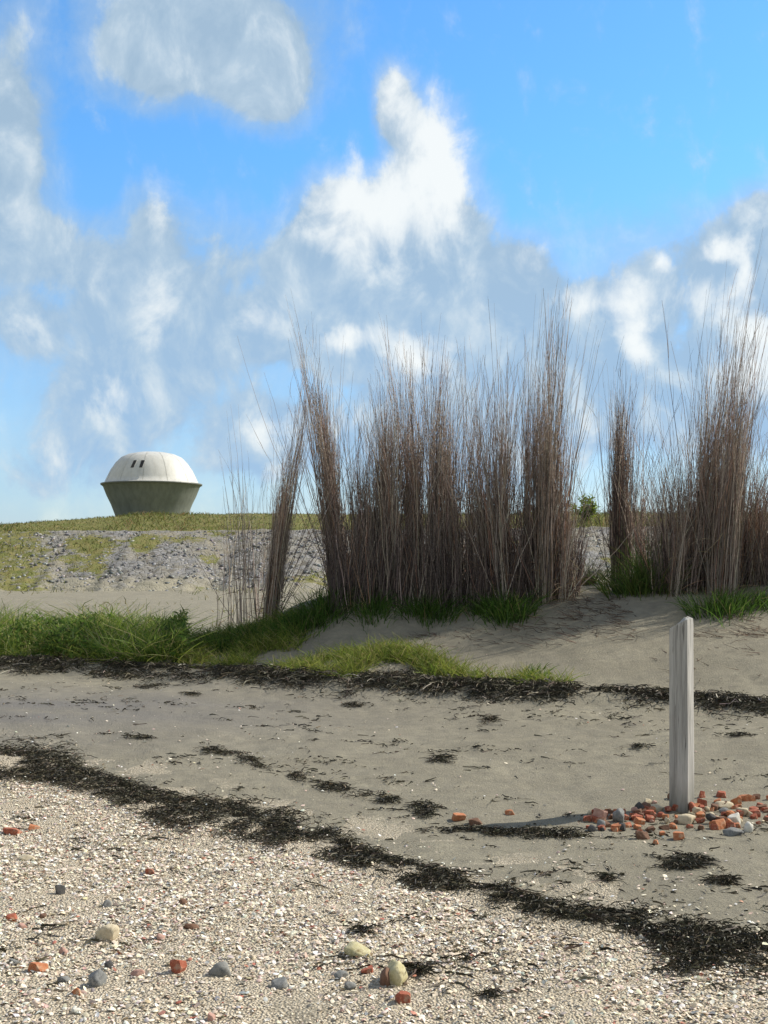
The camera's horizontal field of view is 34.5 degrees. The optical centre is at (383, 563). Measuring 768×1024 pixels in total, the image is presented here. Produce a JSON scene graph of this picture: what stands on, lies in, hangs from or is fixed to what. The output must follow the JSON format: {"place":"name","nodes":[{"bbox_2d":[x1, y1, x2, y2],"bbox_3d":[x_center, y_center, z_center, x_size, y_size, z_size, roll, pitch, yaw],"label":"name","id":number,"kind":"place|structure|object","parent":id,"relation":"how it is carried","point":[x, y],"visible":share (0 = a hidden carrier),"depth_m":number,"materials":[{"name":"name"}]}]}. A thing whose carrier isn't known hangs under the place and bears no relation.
{"place":"outdoors","nodes":[
{"label":"outdoors","id":0,"kind":"place"},
{"bbox_2d":[6,581,321,626],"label":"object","id":1,"kind":"structure","parent":0,"point":[159,602],"depth_m":40.26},
{"bbox_2d":[0,583,767,1023],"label":"beach","id":2,"kind":"structure","parent":0,"point":[600,773],"depth_m":7.93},
{"bbox_2d":[5,913,17,921],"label":"brick fragment","id":3,"kind":"object","parent":2,"relation":"on","point":[11,916],"visible":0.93,"depth_m":5.20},
{"bbox_2d":[3,827,21,834],"bbox_3d":[-2.086,1.511,6.940,0.109,0.048,0.085,6,-6,-5],"label":"brick fragment","id":4,"kind":"object","parent":2,"relation":"on","point":[11,831],"visible":0.85,"depth_m":6.91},
{"bbox_2d":[18,854,34,860],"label":"stone","id":5,"kind":"object","parent":2,"relation":"on","point":[25,857],"visible":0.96,"depth_m":6.30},
{"bbox_2d":[28,962,47,972],"bbox_3d":[-1.286,1.509,4.591,0.066,0.050,0.056,10,-11,12],"label":"brick fragment","id":6,"kind":"object","parent":2,"relation":"on","point":[38,966],"visible":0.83,"depth_m":4.58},
{"bbox_2d":[55,884,65,894],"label":"stone","id":7,"kind":"object","parent":2,"relation":"on","point":[60,889],"visible":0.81,"depth_m":5.62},
{"bbox_2d":[88,969,106,986],"bbox_3d":[-1.031,1.494,4.440,0.060,0.075,0.086,0,0,-38],"label":"stone","id":8,"kind":"object","parent":2,"relation":"on","point":[97,978],"visible":0.91,"depth_m":4.42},
{"bbox_2d":[0,604,196,662],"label":"beach weeds","id":9,"kind":"object","parent":2,"relation":"on","point":[54,632],"visible":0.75,"depth_m":14.95,"materials":[{"name":"green plant"}]},
{"bbox_2d":[95,923,119,940],"bbox_3d":[-1.111,1.492,4.966,0.101,0.082,0.079,-13,-16,16],"label":"stone","id":10,"kind":"object","parent":2,"relation":"on","point":[107,932],"visible":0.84,"depth_m":4.94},
{"bbox_2d":[104,960,113,968],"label":"stone","id":11,"kind":"object","parent":2,"relation":"on","point":[108,964],"visible":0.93,"depth_m":4.62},
{"bbox_2d":[0,640,228,668],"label":"bank edge grass","id":12,"kind":"structure","parent":2,"relation":"on","point":[193,658],"depth_m":14.30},
{"bbox_2d":[0,594,232,666],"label":"beach grass","id":13,"kind":"structure","parent":2,"relation":"on","point":[111,641],"depth_m":14.75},
{"bbox_2d":[130,969,144,975],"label":"stone","id":14,"kind":"object","parent":2,"relation":"on","point":[136,972],"visible":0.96,"depth_m":4.52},
{"bbox_2d":[121,732,156,740],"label":"seaweed clump","id":15,"kind":"object","parent":2,"relation":"on","point":[139,735],"visible":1,"depth_m":9.83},
{"bbox_2d":[133,681,170,689],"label":"seaweed clump","id":16,"kind":"object","parent":2,"relation":"on","point":[148,686],"visible":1,"depth_m":13.03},
{"bbox_2d":[170,959,186,973],"bbox_3d":[-0.759,1.485,4.531,0.052,0.069,0.057,5,-8,24],"label":"brick fragment","id":17,"kind":"object","parent":2,"relation":"on","point":[178,966],"visible":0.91,"depth_m":4.51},
{"bbox_2d":[178,690,201,695],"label":"seaweed clump","id":18,"kind":"object","parent":2,"relation":"on","point":[191,693],"visible":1,"depth_m":12.33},
{"bbox_2d":[183,923,198,929],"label":"stone","id":19,"kind":"object","parent":2,"relation":"on","point":[190,926],"visible":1,"depth_m":5.08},
{"bbox_2d":[193,741,225,752],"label":"seaweed clump","id":20,"kind":"object","parent":2,"relation":"on","point":[210,748],"visible":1,"depth_m":9.40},
{"bbox_2d":[207,961,230,976],"bbox_3d":[-0.599,1.489,4.514,0.092,0.073,0.069,4,3,7],"label":"stone","id":21,"kind":"object","parent":2,"relation":"on","point":[220,969],"visible":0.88,"depth_m":4.49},
{"bbox_2d":[185,618,257,658],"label":"grass tuft","id":22,"kind":"object","parent":2,"relation":"on","point":[218,642],"visible":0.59,"depth_m":14.80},
{"bbox_2d":[200,749,252,755],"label":"seaweed clump","id":23,"kind":"object","parent":2,"relation":"on","point":[226,752],"visible":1,"depth_m":9.27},
{"bbox_2d":[170,408,314,625],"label":"reed clump","id":24,"kind":"object","parent":2,"relation":"on","point":[244,582],"visible":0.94,"depth_m":15.84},
{"bbox_2d":[233,752,272,768],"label":"seaweed clump","id":25,"kind":"object","parent":2,"relation":"on","point":[251,758],"visible":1,"depth_m":8.99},
{"bbox_2d":[215,609,302,652],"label":"grass tuft","id":26,"kind":"object","parent":2,"relation":"on","point":[254,629],"visible":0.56,"depth_m":14.87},
{"bbox_2d":[271,977,287,989],"bbox_3d":[-0.368,1.496,4.376,0.057,0.054,0.071,-10,7,1],"label":"stone","id":27,"kind":"object","parent":2,"relation":"on","point":[279,983],"visible":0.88,"depth_m":4.36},
{"bbox_2d":[258,601,345,648],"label":"grass tuft","id":28,"kind":"object","parent":2,"relation":"on","point":[305,625],"visible":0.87,"depth_m":14.79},
{"bbox_2d":[283,767,321,783],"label":"seaweed clump","id":29,"kind":"object","parent":2,"relation":"on","point":[295,774],"visible":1,"depth_m":8.46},
{"bbox_2d":[238,292,397,589],"bbox_3d":[-0.888,-1.423,16.179,1.908,4.280,1.251,0,0,40],"label":"reed clump","id":30,"kind":"object","parent":2,"relation":"on","point":[325,455],"visible":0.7,"depth_m":15.98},
{"bbox_2d":[274,578,365,636],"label":"grass tuft","id":31,"kind":"object","parent":2,"relation":"on","point":[313,605],"visible":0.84,"depth_m":15.01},
{"bbox_2d":[309,780,371,797],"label":"seaweed clump","id":32,"kind":"object","parent":2,"relation":"on","point":[332,785],"visible":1,"depth_m":8.12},
{"bbox_2d":[334,970,347,979],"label":"stone","id":33,"kind":"object","parent":2,"relation":"on","point":[339,974],"visible":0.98,"depth_m":4.44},
{"bbox_2d":[235,352,448,620],"bbox_3d":[-0.574,-0.835,15.852,2.511,3.752,1.302,0,0,-22],"label":"reed clump","id":34,"kind":"object","parent":2,"relation":"on","point":[281,530],"visible":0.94,"depth_m":15.55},
{"bbox_2d":[344,982,356,989],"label":"stone","id":35,"kind":"object","parent":2,"relation":"on","point":[350,985],"visible":0.96,"depth_m":4.34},
{"bbox_2d":[340,700,373,707],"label":"seaweed clump","id":36,"kind":"object","parent":2,"relation":"on","point":[349,703],"visible":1,"depth_m":11.90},
{"bbox_2d":[344,941,370,957],"bbox_3d":[-0.101,1.475,4.702,0.103,0.049,0.095,15,-1,21],"label":"stone","id":37,"kind":"object","parent":2,"relation":"on","point":[354,948],"visible":0.99,"depth_m":4.68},
{"bbox_2d":[287,385,435,591],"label":"reed clump","id":38,"kind":"object","parent":2,"relation":"on","point":[362,493],"visible":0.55,"depth_m":15.68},
{"bbox_2d":[338,919,387,936],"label":"seaweed clump","id":39,"kind":"object","parent":2,"relation":"on","point":[362,929],"visible":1,"depth_m":4.97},
{"bbox_2d":[361,967,372,973],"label":"brick fragment","id":40,"kind":"object","parent":2,"relation":"on","point":[367,970],"visible":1,"depth_m":4.50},
{"bbox_2d":[0,784,738,1023],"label":"pebbles","id":41,"kind":"object","parent":2,"relation":"on","point":[309,1005],"visible":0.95,"depth_m":4.64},
{"bbox_2d":[343,578,408,633],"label":"grass tuft","id":42,"kind":"object","parent":2,"relation":"on","point":[377,606],"visible":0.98,"depth_m":14.81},
{"bbox_2d":[167,600,588,685],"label":"dune foot grass","id":43,"kind":"structure","parent":2,"relation":"on","point":[423,658],"depth_m":13.35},
{"bbox_2d":[288,315,467,590],"bbox_3d":[0.044,-1.175,15.677,2.063,3.891,1.485,0,0,27],"label":"reed clump","id":44,"kind":"object","parent":2,"relation":"on","point":[393,460],"visible":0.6,"depth_m":15.54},
{"bbox_2d":[357,789,401,804],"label":"seaweed clump","id":45,"kind":"object","parent":2,"relation":"on","point":[383,798],"visible":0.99,"depth_m":7.84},
{"bbox_2d":[0,729,767,1001],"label":"seaweed line","id":46,"kind":"object","parent":2,"relation":"on","point":[685,947],"visible":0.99,"depth_m":6.13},
{"bbox_2d":[0,682,767,997],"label":"seaweed scraps","id":47,"kind":"object","parent":2,"relation":"on","point":[467,957],"visible":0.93,"depth_m":6.46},
{"bbox_2d":[0,746,767,978],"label":"shells on seaweed","id":48,"kind":"object","parent":2,"relation":"on","point":[583,934],"visible":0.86,"depth_m":5.47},
{"bbox_2d":[0,653,767,719],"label":"seaweed line","id":49,"kind":"object","parent":2,"relation":"on","point":[531,689],"visible":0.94,"depth_m":12.47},
{"bbox_2d":[3,659,765,931],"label":"scattered shells","id":50,"kind":"object","parent":2,"relation":"on","point":[647,879],"visible":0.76,"depth_m":6.79},
{"bbox_2d":[380,967,389,986],"bbox_3d":[0.006,1.481,4.375,0.042,0.096,0.066,0,0,1],"label":"stone","id":51,"kind":"object","parent":2,"relation":"on","point":[384,978],"visible":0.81,"depth_m":4.36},
{"bbox_2d":[388,959,407,985],"bbox_3d":[0.041,1.479,4.411,0.081,0.130,0.108,0,0,21],"label":"stone","id":52,"kind":"object","parent":2,"relation":"on","point":[397,973],"visible":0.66,"depth_m":4.37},
{"bbox_2d":[395,990,410,1003],"bbox_3d":[0.064,1.484,4.213,0.049,0.049,0.044,1,2,-22],"label":"brick fragment","id":53,"kind":"object","parent":2,"relation":"on","point":[402,997],"visible":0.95,"depth_m":4.20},
{"bbox_2d":[392,955,441,985],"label":"seaweed clump","id":54,"kind":"object","parent":2,"relation":"on","point":[414,967],"visible":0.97,"depth_m":4.47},
{"bbox_2d":[404,806,441,819],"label":"seaweed clump","id":55,"kind":"object","parent":2,"relation":"on","point":[427,814],"visible":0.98,"depth_m":7.36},
{"bbox_2d":[400,798,450,816],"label":"seaweed clump","id":56,"kind":"object","parent":2,"relation":"on","point":[424,806],"visible":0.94,"depth_m":7.59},
{"bbox_2d":[334,318,517,597],"bbox_3d":[0.499,-1.330,15.890,2.383,3.870,1.657,0,0,0],"label":"reed clump","id":57,"kind":"object","parent":2,"relation":"on","point":[413,470],"visible":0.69,"depth_m":15.64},
{"bbox_2d":[342,339,520,597],"bbox_3d":[0.845,-1.126,15.703,2.312,3.653,1.495,0,0,-36],"label":"reed clump","id":58,"kind":"object","parent":2,"relation":"on","point":[453,507],"visible":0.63,"depth_m":15.53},
{"bbox_2d":[385,585,478,634],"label":"grass tuft","id":59,"kind":"object","parent":2,"relation":"on","point":[421,612],"visible":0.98,"depth_m":14.80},
{"bbox_2d":[423,752,457,764],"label":"seaweed clump","id":60,"kind":"object","parent":2,"relation":"on","point":[441,757],"visible":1,"depth_m":9.07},
{"bbox_2d":[451,812,465,820],"bbox_3d":[0.434,1.493,7.242,0.076,0.061,0.076,11,5,-17],"label":"brick fragment","id":61,"kind":"object","parent":2,"relation":"on","point":[456,816],"visible":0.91,"depth_m":7.21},
{"bbox_2d":[405,623,526,646],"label":"fallen twigs","id":62,"kind":"object","parent":2,"relation":"on","point":[459,636],"visible":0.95,"depth_m":14.15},
{"bbox_2d":[468,818,481,825],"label":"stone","id":63,"kind":"object","parent":2,"relation":"on","point":[476,821],"visible":0.81,"depth_m":7.13,"materials":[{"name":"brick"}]},
{"bbox_2d":[405,302,553,602],"bbox_3d":[1.267,-1.211,15.324,2.024,4.258,1.506,0,0,0],"label":"reed clump","id":64,"kind":"object","parent":2,"relation":"on","point":[484,495],"visible":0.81,"depth_m":15.18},
{"bbox_2d":[458,594,507,620],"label":"grass tuft","id":65,"kind":"object","parent":2,"relation":"on","point":[473,609],"visible":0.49,"depth_m":14.82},
{"bbox_2d":[473,714,507,722],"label":"seaweed clump","id":66,"kind":"object","parent":2,"relation":"on","point":[492,718],"visible":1,"depth_m":10.68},
{"bbox_2d":[469,985,513,1001],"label":"seaweed clump","id":67,"kind":"object","parent":2,"relation":"on","point":[491,992],"visible":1,"depth_m":4.25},
{"bbox_2d":[437,823,553,839],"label":"seaweed clump","id":68,"kind":"object","parent":2,"relation":"on","point":[498,831],"visible":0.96,"depth_m":6.91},
{"bbox_2d":[463,578,559,630],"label":"grass tuft","id":69,"kind":"object","parent":2,"relation":"on","point":[519,611],"visible":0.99,"depth_m":14.54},
{"bbox_2d":[508,663,559,682],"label":"grass tuft","id":70,"kind":"object","parent":2,"relation":"on","point":[531,669],"visible":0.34,"depth_m":12.52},
{"bbox_2d":[308,465,767,618],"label":"reed thicket","id":71,"kind":"object","parent":2,"relation":"on","point":[421,582],"visible":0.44,"depth_m":15.12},
{"bbox_2d":[478,284,613,605],"bbox_3d":[2.000,-1.356,14.990,1.339,4.337,1.591,0,0,-43],"label":"reed clump","id":72,"kind":"object","parent":2,"relation":"on","point":[542,478],"visible":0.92,"depth_m":15.00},
{"bbox_2d":[519,825,598,839],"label":"seaweed clump","id":73,"kind":"object","parent":2,"relation":"on","point":[562,832],"visible":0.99,"depth_m":6.78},
{"bbox_2d":[507,312,640,602],"bbox_3d":[2.256,-1.014,15.297,1.752,4.106,1.422,0,0,-30],"label":"reed clump","id":74,"kind":"object","parent":2,"relation":"on","point":[562,582],"visible":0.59,"depth_m":14.95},
{"bbox_2d":[504,606,645,651],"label":"fallen twigs","id":75,"kind":"object","parent":2,"relation":"on","point":[558,632],"visible":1,"depth_m":13.88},
{"bbox_2d":[550,594,634,620],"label":"fallen twigs","id":76,"kind":"object","parent":2,"relation":"on","point":[614,605],"visible":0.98,"depth_m":14.47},
{"bbox_2d":[593,808,606,818],"bbox_3d":[1.254,1.473,7.186,0.082,0.097,0.090,10,-3,19],"label":"brick fragment","id":77,"kind":"object","parent":2,"relation":"on","point":[599,813],"visible":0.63,"depth_m":7.15,"materials":[{"name":"pink brick"}]},
{"bbox_2d":[577,556,622,585],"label":"grass tuft","id":78,"kind":"object","parent":2,"relation":"on","point":[586,583],"visible":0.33,"depth_m":16.33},
{"bbox_2d":[587,868,627,884],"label":"seaweed clump","id":79,"kind":"object","parent":2,"relation":"on","point":[607,876],"visible":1,"depth_m":5.81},
{"bbox_2d":[612,808,623,822],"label":"stone","id":80,"kind":"object","parent":2,"relation":"on","point":[618,815],"visible":0.81,"depth_m":7.13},
{"bbox_2d":[615,742,654,749],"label":"seaweed clump","id":81,"kind":"object","parent":2,"relation":"on","point":[634,745],"visible":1,"depth_m":9.28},
{"bbox_2d":[578,551,693,600],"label":"grass tuft","id":82,"kind":"object","parent":2,"relation":"on","point":[626,587],"visible":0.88,"depth_m":15.04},
{"bbox_2d":[565,344,711,582],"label":"reed clump","id":83,"kind":"object","parent":2,"relation":"on","point":[617,531],"visible":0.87,"depth_m":16.33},
{"bbox_2d":[633,817,645,824],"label":"brick fragment","id":84,"kind":"object","parent":2,"relation":"on","point":[638,820],"visible":1,"depth_m":7.06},
{"bbox_2d":[635,830,649,839],"bbox_3d":[1.411,1.490,6.756,0.077,0.067,0.058,-7,-5,-11],"label":"brick fragment","id":85,"kind":"object","parent":2,"relation":"on","point":[642,835],"visible":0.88,"depth_m":6.74,"materials":[{"name":"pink brick"}]},
{"bbox_2d":[592,371,697,581],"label":"reed clump","id":86,"kind":"object","parent":2,"relation":"on","point":[637,529],"visible":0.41,"depth_m":16.05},
{"bbox_2d":[596,527,709,588],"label":"grass tuft","id":87,"kind":"object","parent":2,"relation":"on","point":[641,560],"visible":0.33,"depth_m":15.33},
{"bbox_2d":[673,831,684,839],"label":"brick fragment","id":88,"kind":"object","parent":2,"relation":"on","point":[678,835],"visible":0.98,"depth_m":6.72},
{"bbox_2d":[669,616,693,812],"bbox_3d":[1.813,1.088,7.534,0.129,1.533,0.123,1,1,32],"label":"wooden post","id":89,"kind":"object","parent":2,"relation":"on","point":[681,730],"visible":0.74,"depth_m":7.48,"materials":[{"name":"grey wood"}]},
{"bbox_2d":[675,814,695,824],"bbox_3d":[1.754,1.500,7.208,0.106,0.076,0.100,0,0,35],"label":"stone","id":90,"kind":"object","parent":2,"relation":"on","point":[685,819],"visible":0.87,"depth_m":7.18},
{"bbox_2d":[648,852,727,873],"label":"seaweed clump","id":91,"kind":"object","parent":2,"relation":"on","point":[685,862],"visible":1,"depth_m":6.08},
{"bbox_2d":[615,284,767,596],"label":"reed clump","id":92,"kind":"object","parent":2,"relation":"on","point":[679,538],"visible":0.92,"depth_m":14.96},
{"bbox_2d":[663,849,720,867],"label":"seaweed clump","id":93,"kind":"object","parent":2,"relation":"on","point":[695,855],"visible":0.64,"depth_m":6.25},
{"bbox_2d":[624,235,767,597],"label":"reed clump","id":94,"kind":"object","parent":2,"relation":"on","point":[730,535],"visible":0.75,"depth_m":14.79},
{"bbox_2d":[649,644,760,680],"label":"fallen twigs","id":95,"kind":"object","parent":2,"relation":"on","point":[717,647],"visible":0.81,"depth_m":12.55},
{"bbox_2d":[705,813,716,820],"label":"stone","id":96,"kind":"object","parent":2,"relation":"on","point":[710,816],"visible":0.94,"depth_m":7.14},
{"bbox_2d":[661,620,763,637],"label":"fallen twigs","id":97,"kind":"object","parent":2,"relation":"on","point":[707,632],"visible":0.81,"depth_m":13.34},
{"bbox_2d":[709,818,725,829],"bbox_3d":[1.895,1.488,7.014,0.077,0.078,0.068,4,-10,-23],"label":"brick fragment","id":98,"kind":"object","parent":2,"relation":"on","point":[721,823],"visible":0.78,"depth_m":7.00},
{"bbox_2d":[668,582,767,627],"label":"grass tuft","id":99,"kind":"object","parent":2,"relation":"on","point":[720,606],"visible":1,"depth_m":14.02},
{"bbox_2d":[691,870,746,886],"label":"seaweed clump","id":100,"kind":"object","parent":2,"relation":"on","point":[723,879],"visible":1,"depth_m":5.79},
{"bbox_2d":[716,791,725,797],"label":"brick fragment","id":101,"kind":"object","parent":2,"relation":"on","point":[720,794],"visible":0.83,"depth_m":7.85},
{"bbox_2d":[714,801,733,808],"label":"stone","id":102,"kind":"object","parent":2,"relation":"on","point":[728,805],"visible":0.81,"depth_m":7.57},
{"bbox_2d":[722,827,743,835],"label":"stone","id":103,"kind":"object","parent":2,"relation":"on","point":[732,831],"visible":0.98,"depth_m":6.82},
{"bbox_2d":[727,812,740,823],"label":"stone","id":104,"kind":"object","parent":2,"relation":"on","point":[735,818],"visible":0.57,"depth_m":7.12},
{"bbox_2d":[713,732,757,737],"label":"seaweed clump","id":105,"kind":"object","parent":2,"relation":"on","point":[736,734],"visible":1,"depth_m":9.51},
{"bbox_2d":[730,797,741,804],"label":"brick fragment","id":106,"kind":"object","parent":2,"relation":"on","point":[736,801],"visible":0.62,"depth_m":7.67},
{"bbox_2d":[712,611,767,642],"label":"fallen twigs","id":107,"kind":"object","parent":2,"relation":"on","point":[761,635],"visible":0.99,"depth_m":13.45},
{"bbox_2d":[722,382,767,584],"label":"reed clump","id":108,"kind":"object","parent":2,"relation":"on","point":[757,506],"visible":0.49,"depth_m":15.20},
{"bbox_2d":[737,794,755,800],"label":"brick fragment","id":109,"kind":"object","parent":2,"relation":"on","point":[746,797],"visible":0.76,"depth_m":7.77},
{"bbox_2d":[744,821,752,832],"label":"stone","id":110,"kind":"object","parent":2,"relation":"on","point":[748,826],"visible":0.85,"depth_m":6.91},
{"bbox_2d":[731,582,767,613],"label":"grass tuft","id":111,"kind":"object","parent":2,"relation":"on","point":[764,601],"visible":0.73,"depth_m":14.16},
{"bbox_2d":[752,401,767,537],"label":"reed clump","id":112,"kind":"object","parent":2,"relation":"on","point":[762,460],"visible":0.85,"depth_m":14.94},
{"bbox_2d":[0,756,767,1023],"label":"shell bank","id":113,"kind":"structure","parent":0,"point":[115,945],"depth_m":5.01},
{"bbox_2d":[57,976,69,982],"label":"stone","id":114,"kind":"object","parent":113,"relation":"on","point":[64,979],"visible":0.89,"depth_m":4.48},
{"bbox_2d":[0,514,767,591],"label":"dike","id":115,"kind":"structure","parent":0,"point":[144,584],"depth_m":61.69,"materials":[{"name":"stone"}]},
{"bbox_2d":[100,451,201,516],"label":"saucer building","id":116,"kind":"structure","parent":115,"relation":"on","point":[147,481],"depth_m":78.71,"materials":[{"name":"paint"}]},
{"bbox_2d":[0,526,765,590],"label":"rubble stones","id":117,"kind":"object","parent":115,"relation":"on","point":[152,563],"visible":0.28,"depth_m":60.98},
{"bbox_2d":[0,506,767,590],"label":"dike grass","id":118,"kind":"structure","parent":115,"relation":"on","point":[133,515],"depth_m":69.16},
{"bbox_2d":[570,493,600,520],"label":"crown bush","id":119,"kind":"object","parent":115,"relation":"on","point":[593,509],"visible":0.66,"depth_m":69.64,"materials":[{"name":"green plant"}]},
{"bbox_2d":[0,0,767,523],"label":"sky","id":120,"kind":"structure","parent":0,"point":[172,171],"materials":[{"name":"blue"}]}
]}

